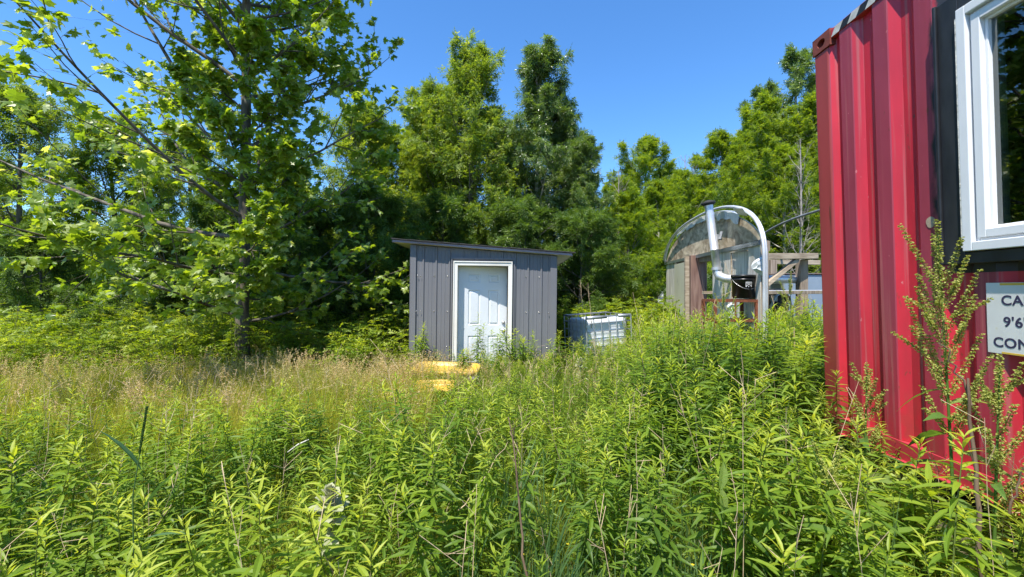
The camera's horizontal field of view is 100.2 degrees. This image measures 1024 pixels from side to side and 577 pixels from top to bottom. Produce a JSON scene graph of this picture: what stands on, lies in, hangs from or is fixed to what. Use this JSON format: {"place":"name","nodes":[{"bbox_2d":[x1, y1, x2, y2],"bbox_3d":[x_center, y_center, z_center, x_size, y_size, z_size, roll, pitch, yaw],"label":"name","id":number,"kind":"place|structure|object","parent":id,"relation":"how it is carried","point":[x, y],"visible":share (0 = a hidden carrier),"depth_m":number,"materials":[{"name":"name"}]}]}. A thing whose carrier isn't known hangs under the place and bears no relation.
{"place":"outdoors","nodes":[
{"label":"outdoors","id":0,"kind":"place"},
{"bbox_2d":[0,0,864,267],"label":"sky","id":1,"kind":"structure","parent":0,"point":[678,71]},
{"bbox_2d":[0,267,1023,576],"bbox_3d":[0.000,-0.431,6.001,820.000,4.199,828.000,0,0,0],"label":"ground","id":2,"kind":"structure","parent":0,"point":[968,497],"depth_m":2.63,"materials":[{"name":"green plant"}]},
{"bbox_2d":[0,438,51,576],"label":"goldenrod","id":3,"kind":"object","parent":2,"relation":"on","point":[8,492],"visible":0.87,"depth_m":1.92,"materials":[{"name":"green plant"}]},
{"bbox_2d":[0,137,65,321],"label":"elm tree","id":4,"kind":"object","parent":2,"relation":"on","point":[26,262],"visible":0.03,"depth_m":12.70,"materials":[{"name":"green plant"}]},
{"bbox_2d":[0,81,113,314],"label":"elm tree","id":5,"kind":"object","parent":2,"relation":"on","point":[11,135],"visible":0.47,"depth_m":11.48,"materials":[{"name":"green plant"}]},
{"bbox_2d":[0,219,117,336],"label":"tree","id":6,"kind":"object","parent":2,"relation":"on","point":[10,285],"visible":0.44,"depth_m":9.92,"materials":[{"name":"green plant"}]},
{"bbox_2d":[18,434,113,576],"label":"goldenrod","id":7,"kind":"object","parent":2,"relation":"on","point":[73,510],"visible":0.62,"depth_m":2.10,"materials":[{"name":"green plant"}]},
{"bbox_2d":[0,106,183,314],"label":"elm tree","id":8,"kind":"object","parent":2,"relation":"on","point":[109,169],"visible":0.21,"depth_m":12.68,"materials":[{"name":"green plant"}]},
{"bbox_2d":[70,207,209,333],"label":"tree","id":9,"kind":"object","parent":2,"relation":"on","point":[142,245],"visible":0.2,"depth_m":10.09,"materials":[{"name":"green plant"}]},
{"bbox_2d":[97,406,199,576],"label":"seed stalk","id":10,"kind":"object","parent":2,"relation":"on","point":[127,451],"visible":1,"depth_m":1.52,"materials":[{"name":"green plant"}]},
{"bbox_2d":[127,122,231,263],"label":"elm tree","id":11,"kind":"object","parent":2,"relation":"on","point":[167,143],"visible":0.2,"depth_m":13.97,"materials":[{"name":"green plant"}]},
{"bbox_2d":[0,0,421,375],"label":"plane tree","id":12,"kind":"object","parent":2,"relation":"on","point":[250,41],"visible":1,"depth_m":7.22,"materials":[{"name":"green plant"}]},
{"bbox_2d":[131,193,290,331],"bbox_3d":[-8.044,-0.309,11.421,3.473,4.841,3.987,0,0,2],"label":"tree","id":13,"kind":"object","parent":2,"relation":"on","point":[206,216],"visible":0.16,"depth_m":10.80,"materials":[{"name":"green plant"}]},
{"bbox_2d":[168,138,314,307],"bbox_3d":[-8.174,-1.681,14.455,4.893,6.774,4.786,0,0,-9],"label":"elm tree","id":14,"kind":"object","parent":2,"relation":"on","point":[277,179],"visible":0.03,"depth_m":13.82,"materials":[{"name":"green plant"}]},
{"bbox_2d":[267,532,311,576],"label":"goldenrod","id":15,"kind":"object","parent":2,"relation":"on","point":[278,573],"visible":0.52,"depth_m":1.54,"materials":[{"name":"green plant"}]},
{"bbox_2d":[225,199,365,353],"bbox_3d":[-5.241,-0.169,10.438,3.680,4.469,3.206,0,0,29],"label":"tree","id":16,"kind":"object","parent":2,"relation":"on","point":[322,229],"visible":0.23,"depth_m":10.01,"materials":[{"name":"green plant"}]},
{"bbox_2d":[308,482,349,576],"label":"mullein","id":17,"kind":"object","parent":2,"relation":"on","point":[327,491],"visible":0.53,"depth_m":1.89,"materials":[{"name":"green plant"}]},
{"bbox_2d":[324,333,355,374],"bbox_3d":[-2.752,1.195,6.908,0.465,0.982,0.535,0,0,-44],"label":"tall weed","id":18,"kind":"object","parent":2,"relation":"on","point":[337,354],"visible":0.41,"depth_m":6.92,"materials":[{"name":"green plant"}]},
{"bbox_2d":[296,98,412,294],"bbox_3d":[-4.778,-2.287,13.921,4.537,7.972,3.991,0,0,-36],"label":"elm tree","id":19,"kind":"object","parent":2,"relation":"on","point":[359,138],"visible":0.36,"depth_m":13.54,"materials":[{"name":"green plant"}]},
{"bbox_2d":[345,334,368,376],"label":"tall weed","id":20,"kind":"object","parent":2,"relation":"on","point":[360,351],"visible":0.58,"depth_m":6.73,"materials":[{"name":"green plant"}]},
{"bbox_2d":[287,178,435,344],"bbox_3d":[-3.393,-0.324,10.521,3.987,4.841,3.473,0,0,-34],"label":"tree","id":21,"kind":"object","parent":2,"relation":"on","point":[391,215],"visible":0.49,"depth_m":10.03,"materials":[{"name":"green plant"}]},
{"bbox_2d":[318,117,433,278],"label":"elm tree","id":22,"kind":"object","parent":2,"relation":"on","point":[397,150],"visible":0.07,"depth_m":14.73,"materials":[{"name":"green plant"}]},
{"bbox_2d":[0,336,765,440],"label":"seed grass","id":23,"kind":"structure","parent":2,"relation":"on","point":[231,366],"depth_m":5.88,"materials":[{"name":"beige plant"}]},
{"bbox_2d":[370,427,419,545],"bbox_3d":[-0.660,1.194,2.474,0.277,0.851,0.268,0,0,14],"label":"goldenrod","id":24,"kind":"object","parent":2,"relation":"on","point":[391,463],"visible":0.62,"depth_m":2.47,"materials":[{"name":"green plant"}]},
{"bbox_2d":[0,168,821,335],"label":"wood","id":25,"kind":"object","parent":2,"relation":"on","point":[720,199],"visible":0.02,"depth_m":16.24,"materials":[{"name":"green plant"}]},
{"bbox_2d":[410,322,430,377],"bbox_3d":[-1.539,1.093,7.191,0.388,1.099,0.534,0,0,-33],"label":"tall weed","id":26,"kind":"object","parent":2,"relation":"on","point":[421,347],"visible":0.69,"depth_m":7.17,"materials":[{"name":"green plant"}]},
{"bbox_2d":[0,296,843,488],"bbox_3d":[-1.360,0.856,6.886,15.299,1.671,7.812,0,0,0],"label":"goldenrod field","id":27,"kind":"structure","parent":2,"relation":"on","point":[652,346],"depth_m":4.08,"materials":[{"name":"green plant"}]},
{"bbox_2d":[369,77,479,278],"bbox_3d":[-2.820,-2.623,14.224,3.740,8.623,3.537,0,0,-15],"label":"ash tree","id":28,"kind":"object","parent":2,"relation":"on","point":[411,91],"visible":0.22,"depth_m":13.53,"materials":[{"name":"green plant"}]},
{"bbox_2d":[402,430,462,576],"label":"goldenrod","id":29,"kind":"object","parent":2,"relation":"on","point":[443,530],"visible":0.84,"depth_m":1.98,"materials":[{"name":"green plant"}]},
{"bbox_2d":[380,186,487,279],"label":"tree","id":30,"kind":"object","parent":2,"relation":"on","point":[445,215],"visible":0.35,"depth_m":11.30,"materials":[{"name":"green plant"}]},
{"bbox_2d":[415,379,455,392],"bbox_3d":[-1.050,1.352,5.897,0.560,0.063,0.260,0,24,-3],"label":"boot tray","id":31,"kind":"object","parent":2,"relation":"on","point":[437,387],"visible":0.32,"depth_m":5.98,"materials":[{"name":"yellow plastic"}]},
{"bbox_2d":[413,361,480,376],"bbox_3d":[-1.029,1.298,6.748,1.055,0.139,0.611,1,7,3],"label":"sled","id":32,"kind":"object","parent":2,"relation":"on","point":[447,365],"visible":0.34,"depth_m":6.86,"materials":[{"name":"yellow plastic"}]},
{"bbox_2d":[394,74,502,256],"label":"ash tree","id":33,"kind":"object","parent":2,"relation":"on","point":[417,173],"visible":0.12,"depth_m":13.12,"materials":[{"name":"green plant"}]},
{"bbox_2d":[401,27,529,244],"bbox_3d":[-1.143,-3.144,13.031,3.958,9.650,4.186,0,0,33],"label":"ash tree","id":34,"kind":"object","parent":2,"relation":"on","point":[474,72],"visible":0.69,"depth_m":12.41,"materials":[{"name":"green plant"}]},
{"bbox_2d":[453,348,484,384],"bbox_3d":[-0.696,1.277,6.941,0.587,0.648,0.450,0,0,19],"label":"tall weed","id":35,"kind":"object","parent":2,"relation":"on","point":[466,356],"visible":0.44,"depth_m":6.94,"materials":[{"name":"green plant"}]},
{"bbox_2d":[470,312,490,383],"bbox_3d":[-0.536,0.994,7.099,0.434,1.234,0.327,0,0,-39],"label":"tall weed","id":36,"kind":"object","parent":2,"relation":"on","point":[478,342],"visible":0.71,"depth_m":7.06,"materials":[{"name":"green plant"}]},
{"bbox_2d":[458,436,507,510],"bbox_3d":[-0.141,1.000,2.307,0.287,0.385,0.094,0,0,-21],"label":"dead stalk","id":37,"kind":"object","parent":2,"relation":"in","point":[485,476],"visible":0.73,"depth_m":2.34,"materials":[{"name":"plant"}]},
{"bbox_2d":[391,238,575,378],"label":"shed","id":38,"kind":"structure","parent":2,"relation":"on","point":[455,288],"depth_m":7.44,"materials":[{"name":"grey metal"}]},
{"bbox_2d":[458,266,506,378],"bbox_3d":[-0.516,0.617,7.592,0.866,2.012,0.122,1,0,-11],"label":"door","id":39,"kind":"structure","parent":38,"relation":"in","point":[483,290],"depth_m":7.61,"materials":[{"name":"paint"}]},
{"bbox_2d":[486,325,510,370],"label":"tall weed","id":40,"kind":"object","parent":2,"relation":"on","point":[499,347],"visible":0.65,"depth_m":7.04,"materials":[{"name":"green plant"}]},
{"bbox_2d":[475,116,523,236],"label":"cherry tree","id":41,"kind":"object","parent":2,"relation":"on","point":[502,158],"visible":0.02,"depth_m":15.12,"materials":[{"name":"green plant"}]},
{"bbox_2d":[0,294,1023,576],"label":"wood edge weeds","id":42,"kind":"object","parent":2,"relation":"on","point":[186,338],"visible":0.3,"depth_m":7.41,"materials":[{"name":"green plant"}]},
{"bbox_2d":[0,264,1023,576],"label":"dead stems","id":43,"kind":"object","parent":2,"relation":"on","point":[458,462],"visible":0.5,"depth_m":2.42,"materials":[{"name":"plant"}]},
{"bbox_2d":[503,328,527,369],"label":"tall weed","id":44,"kind":"object","parent":2,"relation":"on","point":[513,350],"visible":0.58,"depth_m":7.05,"materials":[{"name":"green plant"}]},
{"bbox_2d":[498,410,534,576],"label":"dead stalk","id":45,"kind":"object","parent":2,"relation":"on","point":[522,534],"visible":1,"depth_m":1.99,"materials":[{"name":"plant"}]},
{"bbox_2d":[513,330,541,376],"bbox_3d":[0.253,1.175,7.031,0.509,1.010,0.433,0,0,0],"label":"tall weed","id":46,"kind":"object","parent":2,"relation":"on","point":[530,355],"visible":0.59,"depth_m":6.97,"materials":[{"name":"green plant"}]},
{"bbox_2d":[471,191,589,305],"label":"tree","id":47,"kind":"object","parent":2,"relation":"on","point":[513,217],"visible":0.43,"depth_m":11.13,"materials":[{"name":"green plant"}]},
{"bbox_2d":[487,33,586,249],"bbox_3d":[1.152,-3.033,13.268,3.312,9.442,3.418,0,0,-23],"label":"cherry tree","id":48,"kind":"object","parent":2,"relation":"on","point":[541,100],"visible":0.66,"depth_m":12.75,"materials":[{"name":"green plant"}]},
{"bbox_2d":[546,329,573,379],"bbox_3d":[0.771,1.148,7.021,0.474,0.986,0.553,0,0,-26],"label":"tall weed","id":49,"kind":"object","parent":2,"relation":"on","point":[556,348],"visible":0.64,"depth_m":6.93,"materials":[{"name":"green plant"}]},
{"bbox_2d":[526,103,607,273],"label":"cherry tree","id":50,"kind":"object","parent":2,"relation":"on","point":[572,132],"visible":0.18,"depth_m":13.31,"materials":[{"name":"green plant"}]},
{"bbox_2d":[568,333,591,378],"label":"tall weed","id":51,"kind":"object","parent":2,"relation":"on","point":[580,349],"visible":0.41,"depth_m":7.41,"materials":[{"name":"green plant"}]},
{"bbox_2d":[575,357,586,398],"bbox_3d":[0.932,1.254,5.798,0.171,0.657,0.187,0,0,-21],"label":"mullein","id":52,"kind":"object","parent":2,"relation":"on","point":[580,361],"visible":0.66,"depth_m":5.79,"materials":[{"name":"green plant"}]},
{"bbox_2d":[525,205,645,316],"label":"tree","id":53,"kind":"object","parent":2,"relation":"on","point":[576,231],"visible":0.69,"depth_m":10.86,"materials":[{"name":"green plant"}]},
{"bbox_2d":[556,130,616,307],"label":"cherry tree","id":54,"kind":"object","parent":2,"relation":"on","point":[584,189],"visible":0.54,"depth_m":12.22,"materials":[{"name":"green plant"}]},
{"bbox_2d":[563,311,631,367],"bbox_3d":[1.696,1.065,8.488,1.011,1.125,0.908,-3,1,-20],"label":"water tote","id":55,"kind":"object","parent":2,"relation":"on","point":[605,326],"visible":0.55,"depth_m":8.14,"materials":[{"name":"plastic"}]},
{"bbox_2d":[594,175,642,295],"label":"maple tree","id":56,"kind":"object","parent":2,"relation":"on","point":[605,187],"visible":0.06,"depth_m":18.74,"materials":[{"name":"green plant"}]},
{"bbox_2d":[609,170,629,291],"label":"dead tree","id":57,"kind":"object","parent":2,"relation":"on","point":[618,189],"visible":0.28,"depth_m":15.55,"materials":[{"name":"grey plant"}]},
{"bbox_2d":[573,185,672,305],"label":"tree","id":58,"kind":"object","parent":2,"relation":"on","point":[626,204],"visible":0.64,"depth_m":12.34,"materials":[{"name":"green plant"}]},
{"bbox_2d":[629,378,669,511],"bbox_3d":[0.834,1.072,2.617,0.262,1.050,0.263,0,0,0],"label":"goldenrod","id":59,"kind":"object","parent":2,"relation":"on","point":[648,430],"visible":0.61,"depth_m":2.62,"materials":[{"name":"green plant"}]},
{"bbox_2d":[605,132,698,295],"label":"maple tree","id":60,"kind":"object","parent":2,"relation":"on","point":[645,153],"visible":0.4,"depth_m":17.64,"materials":[{"name":"green plant"}]},
{"bbox_2d":[608,178,711,302],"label":"maple tree","id":61,"kind":"object","parent":2,"relation":"on","point":[667,226],"visible":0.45,"depth_m":14.09,"materials":[{"name":"green plant"}]},
{"bbox_2d":[625,167,724,294],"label":"maple tree","id":62,"kind":"object","parent":2,"relation":"on","point":[682,176],"visible":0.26,"depth_m":15.58,"materials":[{"name":"green plant"}]},
{"bbox_2d":[678,154,702,219],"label":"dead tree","id":63,"kind":"object","parent":2,"relation":"on","point":[684,169],"visible":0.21,"depth_m":17.02,"materials":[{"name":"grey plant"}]},
{"bbox_2d":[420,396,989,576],"bbox_3d":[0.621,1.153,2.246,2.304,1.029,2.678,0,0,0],"label":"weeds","id":64,"kind":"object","parent":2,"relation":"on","point":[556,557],"depth_m":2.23,"materials":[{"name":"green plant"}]},
{"bbox_2d":[675,407,749,576],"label":"goldenrod","id":65,"kind":"object","parent":2,"relation":"on","point":[703,513],"visible":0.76,"depth_m":1.85,"materials":[{"name":"green plant"}]},
{"bbox_2d":[719,460,727,576],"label":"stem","id":66,"kind":"object","parent":2,"relation":"on","point":[722,484],"visible":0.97,"depth_m":1.75,"materials":[{"name":"green plant"}]},
{"bbox_2d":[709,283,738,352],"bbox_3d":[2.434,0.624,5.021,0.337,1.386,0.309,0,0,-12],"label":"dock","id":67,"kind":"object","parent":2,"relation":"on","point":[723,299],"visible":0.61,"depth_m":5.00,"materials":[{"name":"green plant"}]},
{"bbox_2d":[445,401,1012,567],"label":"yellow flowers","id":68,"kind":"object","parent":2,"relation":"on","point":[692,563],"visible":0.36,"depth_m":1.96,"materials":[{"name":"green plant"}]},
{"bbox_2d":[701,299,757,354],"bbox_3d":[2.962,0.829,5.839,0.589,1.378,0.404,0,0,0],"label":"rack","id":69,"kind":"object","parent":2,"relation":"on","point":[742,301],"visible":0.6,"depth_m":5.65,"materials":[{"name":"metal"}]},
{"bbox_2d":[726,302,736,317],"bbox_3d":[3.000,0.290,5.849,0.132,0.232,0.132,0,0,0],"label":"jug","id":70,"kind":"object","parent":69,"relation":"on","point":[732,305],"visible":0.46,"depth_m":5.81,"materials":[{"name":"plastic"}]},
{"bbox_2d":[730,275,755,298],"bbox_3d":[3.147,-0.025,5.820,0.316,0.318,0.316,0,0,0],"label":"bucket","id":71,"kind":"object","parent":69,"relation":"on","point":[743,286],"visible":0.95,"depth_m":5.70,"materials":[{"name":"black plastic"}]},
{"bbox_2d":[682,126,781,229],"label":"maple tree","id":72,"kind":"object","parent":2,"relation":"on","point":[719,142],"visible":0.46,"depth_m":19.54,"materials":[{"name":"green plant"}]},
{"bbox_2d":[709,315,763,468],"bbox_3d":[1.493,0.778,2.870,0.323,1.229,0.320,0,0,0],"label":"goldenrod","id":73,"kind":"object","parent":2,"relation":"on","point":[734,371],"visible":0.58,"depth_m":2.85,"materials":[{"name":"green plant"}]},
{"bbox_2d":[658,205,819,359],"bbox_3d":[5.499,0.094,8.106,4.264,3.064,6.288,0,0,8],"label":"greenhouse","id":74,"kind":"object","parent":2,"relation":"on","point":[688,258],"visible":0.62,"depth_m":7.11,"materials":[{"name":"clear plastic"}]},
{"bbox_2d":[701,200,796,283],"bbox_3d":[3.855,-0.735,6.713,1.716,1.317,0.434,0,0,-5],"label":"stovepipe","id":75,"kind":"object","parent":74,"relation":"attached to","point":[716,268],"visible":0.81,"depth_m":6.70,"materials":[{"name":"metal"}]},
{"bbox_2d":[702,253,821,328],"bbox_3d":[4.845,0.440,8.172,1.777,2.171,4.503,0,0,35],"label":"timber frame","id":76,"kind":"object","parent":2,"relation":"on","point":[801,266],"visible":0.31,"depth_m":6.64,"materials":[{"name":"beige wood"}]},
{"bbox_2d":[736,77,788,164],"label":"poplar tree","id":77,"kind":"object","parent":2,"relation":"on","point":[756,90],"visible":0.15,"depth_m":25.83,"materials":[{"name":"green plant"}]},
{"bbox_2d":[708,87,819,270],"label":"maple tree","id":78,"kind":"object","parent":2,"relation":"on","point":[759,123],"visible":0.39,"depth_m":20.24,"materials":[{"name":"green plant"}]},
{"bbox_2d":[746,527,813,576],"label":"goldenrod","id":79,"kind":"object","parent":2,"relation":"on","point":[792,564],"visible":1,"depth_m":1.34,"materials":[{"name":"green plant"}]},
{"bbox_2d":[739,142,821,272],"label":"maple tree","id":80,"kind":"object","parent":2,"relation":"on","point":[781,162],"visible":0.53,"depth_m":15.23,"materials":[{"name":"green plant"}]},
{"bbox_2d":[769,289,791,319],"bbox_3d":[4.227,0.267,6.915,0.394,0.520,0.468,0,0,0],"label":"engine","id":81,"kind":"object","parent":2,"relation":"on","point":[777,298],"visible":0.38,"depth_m":6.76,"materials":[{"name":"metal"}]},
{"bbox_2d":[756,42,815,168],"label":"poplar tree","id":82,"kind":"object","parent":2,"relation":"on","point":[793,58],"visible":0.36,"depth_m":24.54,"materials":[{"name":"green plant"}]},
{"bbox_2d":[755,88,818,236],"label":"maple tree","id":83,"kind":"object","parent":2,"relation":"on","point":[806,129],"visible":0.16,"depth_m":19.76,"materials":[{"name":"green plant"}]},
{"bbox_2d":[774,271,803,342],"bbox_3d":[3.227,0.558,4.993,0.319,1.526,0.423,0,0,27],"label":"dock","id":84,"kind":"object","parent":2,"relation":"on","point":[790,294],"visible":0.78,"depth_m":5.00,"materials":[{"name":"green plant"}]},
{"bbox_2d":[769,273,822,327],"bbox_3d":[5.306,0.231,7.609,1.560,0.985,0.820,0,0,0],"label":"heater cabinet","id":85,"kind":"object","parent":2,"relation":"on","point":[814,281],"visible":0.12,"depth_m":7.30,"materials":[{"name":"metal"}]},
{"bbox_2d":[778,333,823,460],"bbox_3d":[1.953,0.819,2.906,0.291,1.025,0.281,0,0,0],"label":"goldenrod","id":86,"kind":"object","parent":2,"relation":"on","point":[802,384],"visible":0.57,"depth_m":2.91,"materials":[{"name":"green plant"}]},
{"bbox_2d":[782,135,820,272],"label":"dead tree","id":87,"kind":"object","parent":2,"relation":"on","point":[801,249],"visible":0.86,"depth_m":13.96,"materials":[{"name":"grey plant"}]},
{"bbox_2d":[798,71,815,111],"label":"poplar tree","id":88,"kind":"object","parent":2,"relation":"on","point":[812,85],"visible":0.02,"depth_m":24.66,"materials":[{"name":"green plant"}]},
{"bbox_2d":[802,144,820,272],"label":"maple tree","id":89,"kind":"object","parent":2,"relation":"on","point":[816,151],"visible":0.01,"depth_m":18.92,"materials":[{"name":"green plant"}]},
{"bbox_2d":[811,441,896,576],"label":"dock","id":90,"kind":"object","parent":2,"relation":"on","point":[824,472],"visible":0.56,"depth_m":1.64,"materials":[{"name":"green plant"}]},
{"bbox_2d":[840,362,923,508],"bbox_3d":[1.884,0.847,2.279,0.334,0.908,0.462,0,0,0],"label":"dock","id":91,"kind":"object","parent":2,"relation":"on","point":[859,410],"visible":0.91,"depth_m":2.29,"materials":[{"name":"green plant"}]},
{"bbox_2d":[860,458,948,576],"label":"tall weed","id":92,"kind":"object","parent":2,"relation":"on","point":[880,503],"visible":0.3,"depth_m":1.80,"materials":[{"name":"green plant"}]},
{"bbox_2d":[812,0,1023,517],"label":"shipping container","id":93,"kind":"object","parent":2,"relation":"on","point":[920,115],"visible":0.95,"depth_m":2.43,"materials":[{"name":"red metal"}]},
{"bbox_2d":[954,0,1023,251],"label":"window","id":94,"kind":"structure","parent":93,"relation":"in","point":[989,34],"depth_m":2.02,"materials":[{"name":"white plastic"}]},
{"bbox_2d":[874,459,1007,576],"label":"tall weed","id":95,"kind":"object","parent":2,"relation":"on","point":[928,477],"visible":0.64,"depth_m":1.60,"materials":[{"name":"green plant"}]},
{"bbox_2d":[886,219,1018,567],"bbox_3d":[1.839,0.504,1.777,0.509,1.598,0.420,0,0,0],"label":"dock","id":96,"kind":"object","parent":2,"relation":"on","point":[939,304],"visible":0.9,"depth_m":1.79,"materials":[{"name":"green plant"}]},
{"bbox_2d":[964,378,984,576],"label":"dead stalk","id":97,"kind":"object","parent":2,"relation":"on","point":[976,488],"visible":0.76,"depth_m":1.47,"materials":[{"name":"plant"}]},
{"bbox_2d":[937,298,972,404],"bbox_3d":[1.566,0.219,1.486,0.082,0.383,0.144,0,0,18],"label":"dead stalk","id":98,"kind":"object","parent":97,"relation":"attached to","point":[964,382],"visible":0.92,"depth_m":1.52,"materials":[{"name":"plant"}]},
{"bbox_2d":[937,499,1023,576],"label":"tall weed","id":99,"kind":"object","parent":2,"relation":"on","point":[1015,568],"visible":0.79,"depth_m":1.44,"materials":[{"name":"green plant"}]},
{"bbox_2d":[942,354,1023,575],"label":"dock","id":100,"kind":"object","parent":2,"relation":"on","point":[997,454],"visible":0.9,"depth_m":1.61,"materials":[{"name":"green plant"}]},
{"bbox_2d":[981,451,1023,514],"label":"dead stalk","id":101,"kind":"object","parent":2,"relation":"in","point":[1015,496],"visible":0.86,"depth_m":1.50,"materials":[{"name":"plant"}]}
]}

